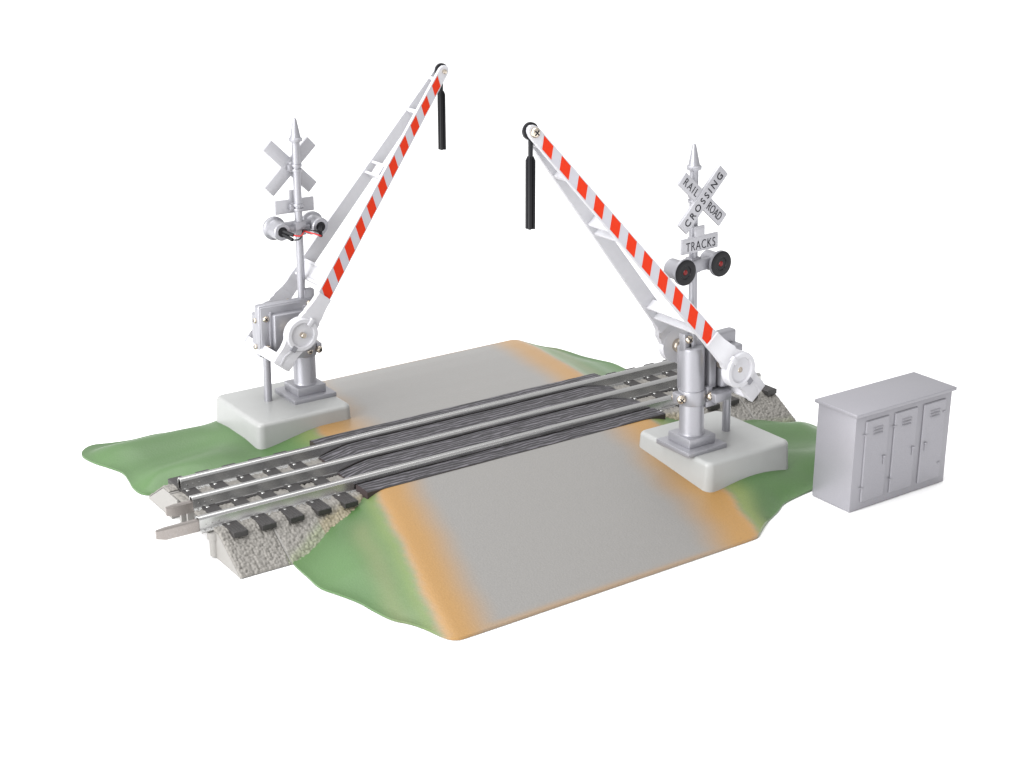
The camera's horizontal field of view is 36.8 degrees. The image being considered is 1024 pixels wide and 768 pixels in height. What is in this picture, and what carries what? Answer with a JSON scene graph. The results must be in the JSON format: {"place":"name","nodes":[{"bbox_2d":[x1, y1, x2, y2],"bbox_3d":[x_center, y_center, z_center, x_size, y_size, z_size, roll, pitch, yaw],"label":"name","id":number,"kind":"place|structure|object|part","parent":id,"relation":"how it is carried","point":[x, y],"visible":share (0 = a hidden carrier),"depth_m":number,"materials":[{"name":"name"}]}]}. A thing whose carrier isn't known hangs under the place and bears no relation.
{"place":"outdoors","nodes":[
{"label":"outdoors","id":0,"kind":"place"},
{"bbox_2d":[0,0,1023,767],"bbox_3d":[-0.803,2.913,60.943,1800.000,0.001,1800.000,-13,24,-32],"label":"floor","id":1,"kind":"structure","parent":0,"point":[868,158],"depth_m":78.34,"materials":[{"name":"white plastic"}]},
{"bbox_2d":[81,340,624,494],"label":"road ramp","id":2,"kind":"structure","parent":1,"relation":"on","point":[149,464],"depth_m":64.28,"materials":[{"name":"asphalt"}]},
{"bbox_2d":[217,381,350,448],"bbox_3d":[-9.271,1.334,62.461,4.260,1.510,4.260,-13,24,-32],"label":"gate pedestal","id":3,"kind":"object","parent":2,"relation":"on","point":[253,418],"visible":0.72,"depth_m":61.13,"materials":[{"name":"white concrete"}]},
{"bbox_2d":[240,63,447,404],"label":"crossing gate","id":4,"kind":"structure","parent":3,"relation":"on","point":[282,332],"depth_m":60.83,"materials":[{"name":"silver metal"}]},
{"bbox_2d":[149,360,795,578],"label":"railway track","id":5,"kind":"structure","parent":1,"relation":"on","point":[256,515],"depth_m":57.45,"materials":[{"name":"grey plastic"}]},
{"bbox_2d":[293,417,816,639],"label":"road ramp","id":6,"kind":"structure","parent":1,"relation":"on","point":[465,552],"depth_m":53.21,"materials":[{"name":"asphalt"}]},
{"bbox_2d":[639,411,787,491],"bbox_3d":[7.664,2.658,58.763,4.260,1.510,4.260,-13,24,-32],"label":"gate pedestal","id":7,"kind":"object","parent":6,"relation":"on","point":[749,450],"visible":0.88,"depth_m":57.49,"materials":[{"name":"white concrete"}]},
{"bbox_2d":[521,122,764,457],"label":"crossing gate","id":8,"kind":"structure","parent":7,"relation":"on","point":[714,367],"depth_m":54.70,"materials":[{"name":"silver metal"}]},
{"bbox_2d":[812,372,956,511],"bbox_3d":[13.814,2.129,57.389,5.290,3.830,2.130,-13,24,-32],"label":"equipment cabinet","id":9,"kind":"object","parent":1,"relation":"on","point":[881,441],"visible":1,"depth_m":56.38,"materials":[{"name":"silver metal"}]},
{"bbox_3d":[13.129,2.738,55.836,1.290,3.180,0.160,-13,24,-32],"label":"door","id":10,"kind":"part","parent":9,"relation":"part of","materials":[{"name":"silver metal"}]},
{"bbox_3d":[14.369,2.448,56.638,1.300,3.180,0.160,-13,24,-32],"label":"door","id":11,"kind":"part","parent":9,"relation":"part of","materials":[{"name":"silver metal"}]},
{"bbox_3d":[15.678,2.141,57.486,1.200,3.180,0.160,-13,24,-32],"label":"door","id":12,"kind":"part","parent":9,"relation":"part of","materials":[{"name":"silver metal"}]}
]}

